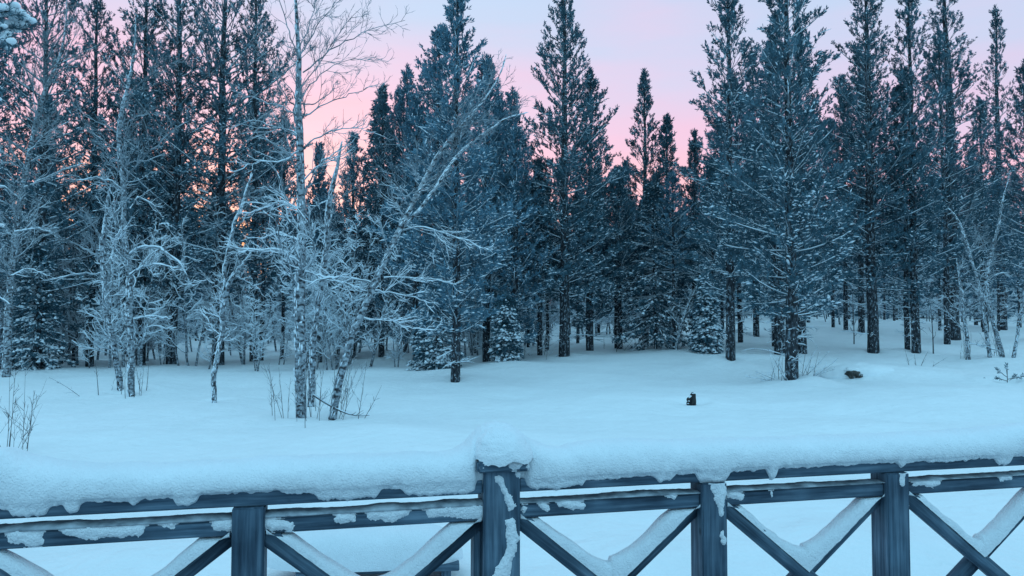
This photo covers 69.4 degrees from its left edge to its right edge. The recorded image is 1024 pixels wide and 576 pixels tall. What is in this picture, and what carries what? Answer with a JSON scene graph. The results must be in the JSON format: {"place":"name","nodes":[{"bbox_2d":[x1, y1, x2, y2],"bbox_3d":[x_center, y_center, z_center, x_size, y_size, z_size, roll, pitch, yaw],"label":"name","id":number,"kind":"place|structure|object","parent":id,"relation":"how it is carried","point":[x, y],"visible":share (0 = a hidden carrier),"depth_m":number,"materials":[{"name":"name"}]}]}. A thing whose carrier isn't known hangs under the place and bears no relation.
{"place":"outdoors","nodes":[
{"label":"outdoors","id":0,"kind":"place"},
{"bbox_2d":[0,310,1023,575],"bbox_3d":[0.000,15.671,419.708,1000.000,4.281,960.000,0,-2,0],"label":"ground","id":1,"kind":"structure","parent":0,"point":[172,414],"depth_m":13.27,"materials":[{"name":"white snow"}]},
{"bbox_2d":[0,0,44,231],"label":"pine tree","id":2,"kind":"object","parent":1,"relation":"on","point":[18,20],"visible":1,"depth_m":5.57,"materials":[{"name":"white plant"}]},
{"bbox_2d":[0,368,45,450],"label":"bare shrub","id":3,"kind":"object","parent":1,"relation":"on","point":[6,412],"visible":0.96,"depth_m":9.55,"materials":[{"name":"brown plant"}]},
{"bbox_2d":[0,0,67,332],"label":"pine tree","id":4,"kind":"object","parent":1,"relation":"on","point":[4,60],"visible":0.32,"depth_m":24.00,"materials":[{"name":"green plant"}]},
{"bbox_2d":[0,173,73,368],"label":"young birch","id":5,"kind":"object","parent":1,"relation":"on","point":[1,340],"visible":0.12,"depth_m":24.83,"materials":[{"name":"white plant"}]},
{"bbox_2d":[0,225,78,370],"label":"spruce tree","id":6,"kind":"object","parent":1,"relation":"on","point":[20,341],"visible":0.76,"depth_m":23.71,"materials":[{"name":"green plant"}]},
{"bbox_2d":[15,95,80,353],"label":"pine tree","id":7,"kind":"object","parent":1,"relation":"on","point":[51,98],"visible":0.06,"depth_m":34.23,"materials":[{"name":"green plant"}]},
{"bbox_2d":[0,0,103,376],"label":"birch tree","id":8,"kind":"object","parent":1,"relation":"on","point":[11,273],"visible":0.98,"depth_m":22.24,"materials":[{"name":"white plant"}]},
{"bbox_2d":[27,170,98,363],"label":"young birch","id":9,"kind":"object","parent":1,"relation":"on","point":[63,325],"visible":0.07,"depth_m":26.57,"materials":[{"name":"white plant"}]},
{"bbox_2d":[44,184,100,364],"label":"young birch","id":10,"kind":"object","parent":1,"relation":"on","point":[76,335],"visible":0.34,"depth_m":25.47,"materials":[{"name":"white plant"}]},
{"bbox_2d":[0,0,151,368],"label":"pine tree","id":11,"kind":"object","parent":1,"relation":"on","point":[43,168],"visible":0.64,"depth_m":23.96,"materials":[{"name":"green plant"}]},
{"bbox_2d":[54,241,97,360],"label":"pine tree","id":12,"kind":"object","parent":1,"relation":"on","point":[73,349],"visible":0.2,"depth_m":27.54,"materials":[{"name":"green plant"}]},
{"bbox_2d":[38,188,142,390],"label":"birch tree","id":13,"kind":"object","parent":1,"relation":"on","point":[104,289],"visible":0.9,"depth_m":16.78,"materials":[{"name":"white plant"}]},
{"bbox_2d":[31,0,156,366],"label":"pine tree","id":14,"kind":"object","parent":1,"relation":"on","point":[97,10],"visible":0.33,"depth_m":25.60,"materials":[{"name":"green plant"}]},
{"bbox_2d":[71,222,126,367],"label":"young birch","id":15,"kind":"object","parent":1,"relation":"on","point":[112,307],"visible":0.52,"depth_m":23.52,"materials":[{"name":"white plant"}]},
{"bbox_2d":[89,183,168,365],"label":"young birch","id":16,"kind":"object","parent":1,"relation":"on","point":[138,334],"visible":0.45,"depth_m":24.80,"materials":[{"name":"white plant"}]},
{"bbox_2d":[61,14,198,396],"bbox_3d":[-8.441,-1.825,16.258,2.575,8.842,2.716,1,-3,-31],"label":"birch tree","id":17,"kind":"object","parent":1,"relation":"on","point":[122,231],"visible":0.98,"depth_m":16.23,"materials":[{"name":"white plant"}]},
{"bbox_2d":[89,183,175,366],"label":"young birch","id":18,"kind":"object","parent":1,"relation":"on","point":[147,312],"visible":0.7,"depth_m":23.73,"materials":[{"name":"white plant"}]},
{"bbox_2d":[58,0,216,364],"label":"pine tree","id":19,"kind":"object","parent":1,"relation":"on","point":[140,21],"visible":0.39,"depth_m":25.88,"materials":[{"name":"green plant"}]},
{"bbox_2d":[94,0,247,363],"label":"pine tree","id":20,"kind":"object","parent":1,"relation":"on","point":[177,40],"visible":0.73,"depth_m":25.81,"materials":[{"name":"green plant"}]},
{"bbox_2d":[140,216,228,365],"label":"young birch","id":21,"kind":"object","parent":1,"relation":"on","point":[185,334],"visible":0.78,"depth_m":25.20,"materials":[{"name":"white plant"}]},
{"bbox_2d":[194,271,231,368],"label":"young birch","id":22,"kind":"object","parent":1,"relation":"on","point":[217,336],"visible":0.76,"depth_m":24.61,"materials":[{"name":"white plant"}]},
{"bbox_2d":[189,187,242,355],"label":"pine tree","id":23,"kind":"object","parent":1,"relation":"on","point":[211,263],"visible":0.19,"depth_m":28.41,"materials":[{"name":"green plant"}]},
{"bbox_2d":[122,0,314,364],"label":"pine tree","id":24,"kind":"object","parent":1,"relation":"on","point":[223,76],"visible":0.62,"depth_m":26.42,"materials":[{"name":"green plant"}]},
{"bbox_2d":[156,166,283,402],"bbox_3d":[-5.395,0.034,13.788,2.680,4.695,1.681,0,-2,0],"label":"birch tree","id":25,"kind":"object","parent":1,"relation":"on","point":[225,288],"visible":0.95,"depth_m":13.75,"materials":[{"name":"white plant"}]},
{"bbox_2d":[197,185,281,364],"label":"young birch","id":26,"kind":"object","parent":1,"relation":"on","point":[239,318],"visible":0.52,"depth_m":26.41,"materials":[{"name":"white plant"}]},
{"bbox_2d":[218,233,267,364],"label":"young birch","id":27,"kind":"object","parent":1,"relation":"on","point":[236,324],"visible":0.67,"depth_m":26.21,"materials":[{"name":"white plant"}]},
{"bbox_2d":[187,0,318,360],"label":"pine tree","id":28,"kind":"object","parent":1,"relation":"on","point":[254,110],"visible":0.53,"depth_m":27.49,"materials":[{"name":"green plant"}]},
{"bbox_2d":[227,95,286,349],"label":"pine tree","id":29,"kind":"object","parent":1,"relation":"on","point":[240,142],"visible":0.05,"depth_m":31.61,"materials":[{"name":"green plant"}]},
{"bbox_2d":[239,277,280,370],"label":"young birch","id":30,"kind":"object","parent":1,"relation":"on","point":[263,340],"visible":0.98,"depth_m":23.73,"materials":[{"name":"white plant"}]},
{"bbox_2d":[234,143,294,360],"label":"pine tree","id":31,"kind":"object","parent":1,"relation":"on","point":[263,284],"visible":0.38,"depth_m":27.74,"materials":[{"name":"green plant"}]},
{"bbox_2d":[274,293,294,364],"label":"young birch","id":32,"kind":"object","parent":1,"relation":"on","point":[285,347],"visible":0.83,"depth_m":25.73,"materials":[{"name":"white plant"}]},
{"bbox_2d":[264,117,311,358],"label":"pine tree","id":33,"kind":"object","parent":1,"relation":"on","point":[283,177],"visible":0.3,"depth_m":29.40,"materials":[{"name":"green plant"}]},
{"bbox_2d":[269,206,342,367],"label":"young birch","id":34,"kind":"object","parent":1,"relation":"on","point":[306,314],"visible":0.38,"depth_m":24.02,"materials":[{"name":"white plant"}]},
{"bbox_2d":[284,270,340,368],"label":"young birch","id":35,"kind":"object","parent":1,"relation":"on","point":[307,334],"visible":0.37,"depth_m":24.16,"materials":[{"name":"white plant"}]},
{"bbox_2d":[217,0,413,417],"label":"birch tree","id":36,"kind":"object","parent":1,"relation":"on","point":[299,267],"visible":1,"depth_m":11.96,"materials":[{"name":"white plant"}]},
{"bbox_2d":[289,141,343,356],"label":"pine tree","id":37,"kind":"object","parent":1,"relation":"on","point":[320,175],"visible":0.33,"depth_m":29.99,"materials":[{"name":"green plant"}]},
{"bbox_2d":[260,344,379,420],"bbox_3d":[-3.041,1.573,12.265,1.567,1.406,2.182,-2,-3,39],"label":"bare shrub","id":38,"kind":"object","parent":1,"relation":"on","point":[346,388],"visible":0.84,"depth_m":11.99,"materials":[{"name":"brown plant"}]},
{"bbox_2d":[289,226,354,362],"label":"pine tree","id":39,"kind":"object","parent":1,"relation":"on","point":[319,243],"visible":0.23,"depth_m":26.95,"materials":[{"name":"green plant"}]},
{"bbox_2d":[306,202,368,368],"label":"young birch","id":40,"kind":"object","parent":1,"relation":"on","point":[338,317],"visible":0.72,"depth_m":23.96,"materials":[{"name":"white plant"}]},
{"bbox_2d":[305,247,371,369],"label":"young birch","id":41,"kind":"object","parent":1,"relation":"on","point":[319,333],"visible":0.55,"depth_m":23.64,"materials":[{"name":"white plant"}]},
{"bbox_2d":[305,135,381,406],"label":"birch tree","id":42,"kind":"object","parent":1,"relation":"on","point":[318,302],"visible":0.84,"depth_m":13.86,"materials":[{"name":"white plant"}]},
{"bbox_2d":[309,193,382,363],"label":"young birch","id":43,"kind":"object","parent":1,"relation":"on","point":[364,276],"visible":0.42,"depth_m":25.43,"materials":[{"name":"white plant"}]},
{"bbox_2d":[318,130,381,357],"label":"pine tree","id":44,"kind":"object","parent":1,"relation":"on","point":[352,169],"visible":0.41,"depth_m":29.46,"materials":[{"name":"green plant"}]},
{"bbox_2d":[267,523,462,575],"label":"snow","id":45,"kind":"structure","parent":1,"relation":"on","point":[376,550],"depth_m":4.48,"materials":[{"name":"white snow"}]},
{"bbox_2d":[335,82,423,356],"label":"pine tree","id":46,"kind":"object","parent":1,"relation":"on","point":[381,105],"visible":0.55,"depth_m":28.88,"materials":[{"name":"green plant"}]},
{"bbox_2d":[357,88,412,348],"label":"tree","id":47,"kind":"object","parent":1,"relation":"on","point":[375,103],"visible":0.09,"depth_m":33.20,"materials":[{"name":"green plant"}]},
{"bbox_2d":[357,209,414,366],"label":"young birch","id":48,"kind":"object","parent":1,"relation":"on","point":[378,332],"visible":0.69,"depth_m":24.58,"materials":[{"name":"white plant"}]},
{"bbox_2d":[375,85,412,350],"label":"pine tree","id":49,"kind":"object","parent":1,"relation":"on","point":[396,92],"visible":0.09,"depth_m":31.84,"materials":[{"name":"green plant"}]},
{"bbox_2d":[383,289,407,366],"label":"young birch","id":50,"kind":"object","parent":1,"relation":"on","point":[398,355],"visible":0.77,"depth_m":23.95,"materials":[{"name":"white plant"}]},
{"bbox_2d":[378,63,427,352],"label":"pine tree","id":51,"kind":"object","parent":1,"relation":"on","point":[400,116],"visible":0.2,"depth_m":30.20,"materials":[{"name":"green plant"}]},
{"bbox_2d":[368,89,449,358],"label":"pine tree","id":52,"kind":"object","parent":1,"relation":"on","point":[416,101],"visible":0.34,"depth_m":26.87,"materials":[{"name":"green plant"}]},
{"bbox_2d":[298,50,535,419],"bbox_3d":[-1.479,-0.916,12.376,3.827,6.691,1.674,0,-2,0],"label":"birch tree","id":53,"kind":"object","parent":1,"relation":"on","point":[406,219],"visible":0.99,"depth_m":12.34,"materials":[{"name":"white plant"}]},
{"bbox_2d":[405,266,468,370],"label":"spruce tree","id":54,"kind":"object","parent":1,"relation":"on","point":[429,352],"visible":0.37,"depth_m":23.08,"materials":[{"name":"green plant"}]},
{"bbox_2d":[395,23,479,346],"bbox_3d":[-2.738,-3.444,28.006,3.077,13.393,3.321,1,-2,-23],"label":"pine tree","id":55,"kind":"object","parent":1,"relation":"on","point":[436,53],"visible":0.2,"depth_m":28.04,"materials":[{"name":"green plant"}]},
{"bbox_2d":[368,0,538,382],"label":"pine tree","id":56,"kind":"object","parent":1,"relation":"on","point":[457,263],"visible":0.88,"depth_m":19.09,"materials":[{"name":"green plant"}]},
{"bbox_2d":[452,52,525,335],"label":"pine tree","id":57,"kind":"object","parent":1,"relation":"on","point":[484,61],"visible":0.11,"depth_m":30.54,"materials":[{"name":"green plant"}]},
{"bbox_2d":[435,57,543,361],"bbox_3d":[-0.691,-2.503,25.379,3.943,11.053,3.687,0,-2,0],"label":"pine tree","id":58,"kind":"object","parent":1,"relation":"on","point":[486,181],"visible":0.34,"depth_m":25.28,"materials":[{"name":"green plant"}]},
{"bbox_2d":[480,99,521,337],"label":"pine tree","id":59,"kind":"object","parent":1,"relation":"on","point":[499,105],"visible":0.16,"depth_m":27.47,"materials":[{"name":"green plant"}]},
{"bbox_2d":[487,289,523,361],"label":"spruce tree","id":60,"kind":"object","parent":1,"relation":"on","point":[506,338],"visible":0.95,"depth_m":23.89,"materials":[{"name":"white plant"}]},
{"bbox_2d":[483,86,540,292],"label":"pine tree","id":61,"kind":"object","parent":1,"relation":"on","point":[509,97],"visible":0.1,"depth_m":34.79,"materials":[{"name":"green plant"}]},
{"bbox_2d":[467,121,559,347],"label":"pine tree","id":62,"kind":"object","parent":1,"relation":"on","point":[515,151],"visible":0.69,"depth_m":25.03,"materials":[{"name":"green plant"}]},
{"bbox_2d":[507,157,576,354],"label":"pine tree","id":63,"kind":"object","parent":1,"relation":"on","point":[546,296],"visible":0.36,"depth_m":26.41,"materials":[{"name":"green plant"}]},
{"bbox_2d":[61,187,1023,339],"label":"forest","id":64,"kind":"object","parent":1,"relation":"on","point":[826,277],"visible":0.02,"depth_m":55.03,"materials":[{"name":"green plant"}]},
{"bbox_2d":[530,190,570,350],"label":"pine tree","id":65,"kind":"object","parent":1,"relation":"on","point":[548,329],"visible":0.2,"depth_m":27.89,"materials":[{"name":"green plant"}]},
{"bbox_2d":[502,0,637,356],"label":"pine tree","id":66,"kind":"object","parent":1,"relation":"on","point":[563,168],"visible":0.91,"depth_m":25.41,"materials":[{"name":"green plant"}]},
{"bbox_2d":[554,66,630,350],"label":"pine tree","id":67,"kind":"object","parent":1,"relation":"on","point":[588,319],"visible":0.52,"depth_m":27.67,"materials":[{"name":"green plant"}]},
{"bbox_2d":[593,167,636,347],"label":"pine tree","id":68,"kind":"object","parent":1,"relation":"on","point":[614,319],"visible":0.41,"depth_m":28.57,"materials":[{"name":"green plant"}]},
{"bbox_2d":[594,164,650,348],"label":"pine tree","id":69,"kind":"object","parent":1,"relation":"on","point":[620,306],"visible":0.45,"depth_m":28.36,"materials":[{"name":"green plant"}]},
{"bbox_2d":[616,67,684,342],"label":"pine tree","id":70,"kind":"object","parent":1,"relation":"on","point":[643,87],"visible":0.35,"depth_m":30.81,"materials":[{"name":"green plant"}]},
{"bbox_2d":[611,174,694,350],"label":"spruce tree","id":71,"kind":"object","parent":1,"relation":"on","point":[651,197],"visible":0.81,"depth_m":27.66,"materials":[{"name":"green plant"}]},
{"bbox_2d":[640,169,696,347],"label":"pine tree","id":72,"kind":"object","parent":1,"relation":"on","point":[672,179],"visible":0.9,"depth_m":27.06,"materials":[{"name":"green plant"}]},
{"bbox_2d":[637,113,700,339],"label":"pine tree","id":73,"kind":"object","parent":1,"relation":"on","point":[666,129],"visible":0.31,"depth_m":29.83,"materials":[{"name":"green plant"}]},
{"bbox_2d":[670,127,721,341],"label":"pine tree","id":74,"kind":"object","parent":1,"relation":"on","point":[692,190],"visible":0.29,"depth_m":30.38,"materials":[{"name":"green plant"}]},
{"bbox_2d":[668,257,724,349],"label":"birch tree","id":75,"kind":"object","parent":1,"relation":"on","point":[684,313],"visible":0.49,"depth_m":26.40,"materials":[{"name":"white plant"}]},
{"bbox_2d":[687,270,725,353],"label":"spruce tree","id":76,"kind":"object","parent":1,"relation":"on","point":[706,332],"visible":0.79,"depth_m":25.49,"materials":[{"name":"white plant"}]},
{"bbox_2d":[676,155,741,339],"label":"pine tree","id":77,"kind":"object","parent":1,"relation":"on","point":[709,171],"visible":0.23,"depth_m":26.64,"materials":[{"name":"green plant"}]},
{"bbox_2d":[672,0,784,360],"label":"pine tree","id":78,"kind":"object","parent":1,"relation":"on","point":[730,20],"visible":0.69,"depth_m":21.12,"materials":[{"name":"green plant"}]},
{"bbox_2d":[702,84,763,342],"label":"pine tree","id":79,"kind":"object","parent":1,"relation":"on","point":[740,329],"visible":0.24,"depth_m":29.90,"materials":[{"name":"green plant"}]},
{"bbox_2d":[716,51,784,336],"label":"pine tree","id":80,"kind":"object","parent":1,"relation":"on","point":[756,320],"visible":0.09,"depth_m":32.66,"materials":[{"name":"green plant"}]},
{"bbox_2d":[737,40,805,345],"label":"pine tree","id":81,"kind":"object","parent":1,"relation":"on","point":[760,75],"visible":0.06,"depth_m":27.54,"materials":[{"name":"green plant"}]},
{"bbox_2d":[736,9,834,354],"bbox_3d":[9.277,-3.483,25.166,3.246,12.480,3.678,-1,-2,26],"label":"pine tree","id":82,"kind":"object","parent":1,"relation":"on","point":[778,325],"visible":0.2,"depth_m":25.03,"materials":[{"name":"green plant"}]},
{"bbox_2d":[695,0,881,379],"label":"pine tree","id":83,"kind":"object","parent":1,"relation":"on","point":[790,189],"visible":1,"depth_m":18.27,"materials":[{"name":"green plant"}]},
{"bbox_2d":[746,340,837,381],"bbox_3d":[6.870,1.845,18.434,2.191,1.091,1.611,0,-2,0],"label":"bare shrub","id":84,"kind":"object","parent":1,"relation":"on","point":[816,374],"visible":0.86,"depth_m":18.23,"materials":[{"name":"brown plant"}]},
{"bbox_2d":[736,22,853,353],"bbox_3d":[10.058,-3.408,25.951,3.104,12.380,3.849,1,-2,-24],"label":"pine tree","id":85,"kind":"object","parent":1,"relation":"on","point":[802,321],"visible":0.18,"depth_m":25.51,"materials":[{"name":"green plant"}]},
{"bbox_2d":[810,73,884,330],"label":"pine tree","id":86,"kind":"object","parent":1,"relation":"on","point":[845,320],"visible":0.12,"depth_m":34.58,"materials":[{"name":"green plant"}]},
{"bbox_2d":[819,362,893,378],"bbox_3d":[9.105,2.306,19.453,1.944,0.712,1.242,1,-2,-20],"label":"snow-covered rock","id":87,"kind":"object","parent":1,"relation":"on","point":[852,370],"visible":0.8,"depth_m":19.07,"materials":[{"name":"stone"}]},
{"bbox_2d":[821,42,894,332],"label":"pine tree","id":88,"kind":"object","parent":1,"relation":"on","point":[861,318],"visible":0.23,"depth_m":33.22,"materials":[{"name":"green plant"}]},
{"bbox_2d":[828,68,895,317],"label":"pine tree","id":89,"kind":"object","parent":1,"relation":"on","point":[872,85],"visible":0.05,"depth_m":34.52,"materials":[{"name":"green plant"}]},
{"bbox_2d":[812,0,944,353],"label":"pine tree","id":90,"kind":"object","parent":1,"relation":"on","point":[873,193],"visible":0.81,"depth_m":25.95,"materials":[{"name":"green plant"}]},
{"bbox_2d":[861,65,947,349],"bbox_3d":[13.955,-2.684,26.371,2.925,10.681,2.496,-1,-2,28],"label":"pine tree","id":91,"kind":"object","parent":1,"relation":"on","point":[906,257],"visible":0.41,"depth_m":26.10,"materials":[{"name":"green plant"}]},
{"bbox_2d":[857,0,964,353],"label":"pine tree","id":92,"kind":"object","parent":1,"relation":"on","point":[915,297],"visible":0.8,"depth_m":25.80,"materials":[{"name":"green plant"}]},
{"bbox_2d":[916,26,980,343],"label":"pine tree","id":93,"kind":"object","parent":1,"relation":"on","point":[940,47],"visible":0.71,"depth_m":28.92,"materials":[{"name":"green plant"}]},
{"bbox_2d":[932,255,992,359],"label":"birch tree","id":94,"kind":"object","parent":1,"relation":"on","point":[964,329],"visible":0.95,"depth_m":24.19,"materials":[{"name":"white plant"}]},
{"bbox_2d":[913,0,1014,339],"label":"pine tree","id":95,"kind":"object","parent":1,"relation":"on","point":[970,183],"visible":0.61,"depth_m":29.86,"materials":[{"name":"green plant"}]},
{"bbox_2d":[959,189,996,327],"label":"spruce tree","id":96,"kind":"object","parent":1,"relation":"on","point":[976,308],"visible":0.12,"depth_m":37.30,"materials":[{"name":"green plant"}]},
{"bbox_2d":[957,97,1011,331],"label":"pine tree","id":97,"kind":"object","parent":1,"relation":"on","point":[980,114],"visible":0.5,"depth_m":34.06,"materials":[{"name":"green plant"}]},
{"bbox_2d":[948,170,1023,357],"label":"birch tree","id":98,"kind":"object","parent":1,"relation":"on","point":[982,299],"visible":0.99,"depth_m":23.89,"materials":[{"name":"white plant"}]},
{"bbox_2d":[963,3,1023,329],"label":"pine tree","id":99,"kind":"object","parent":1,"relation":"on","point":[997,56],"visible":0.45,"depth_m":36.02,"materials":[{"name":"green plant"}]},
{"bbox_2d":[967,176,1023,330],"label":"pine tree","id":100,"kind":"object","parent":1,"relation":"on","point":[998,299],"visible":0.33,"depth_m":34.83,"materials":[{"name":"green plant"}]},
{"bbox_2d":[981,59,1023,322],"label":"pine tree","id":101,"kind":"object","parent":1,"relation":"on","point":[1018,108],"visible":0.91,"depth_m":30.13,"materials":[{"name":"green plant"}]},
{"bbox_2d":[1003,173,1023,326],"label":"pine tree","id":102,"kind":"object","parent":1,"relation":"on","point":[1018,289],"visible":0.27,"depth_m":37.39,"materials":[{"name":"green plant"}]},
{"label":"terrace deck","id":103,"kind":"structure","parent":1,"relation":"on","visible":0},
{"bbox_2d":[0,421,1023,575],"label":"deck railing","id":104,"kind":"object","parent":103,"relation":"on","point":[497,467],"visible":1,"depth_m":2.52,"materials":[{"name":"grey wood"}]},
{"bbox_2d":[0,0,1023,274],"label":"sky","id":105,"kind":"structure","parent":0,"point":[665,38],"materials":[{"name":"pink"}]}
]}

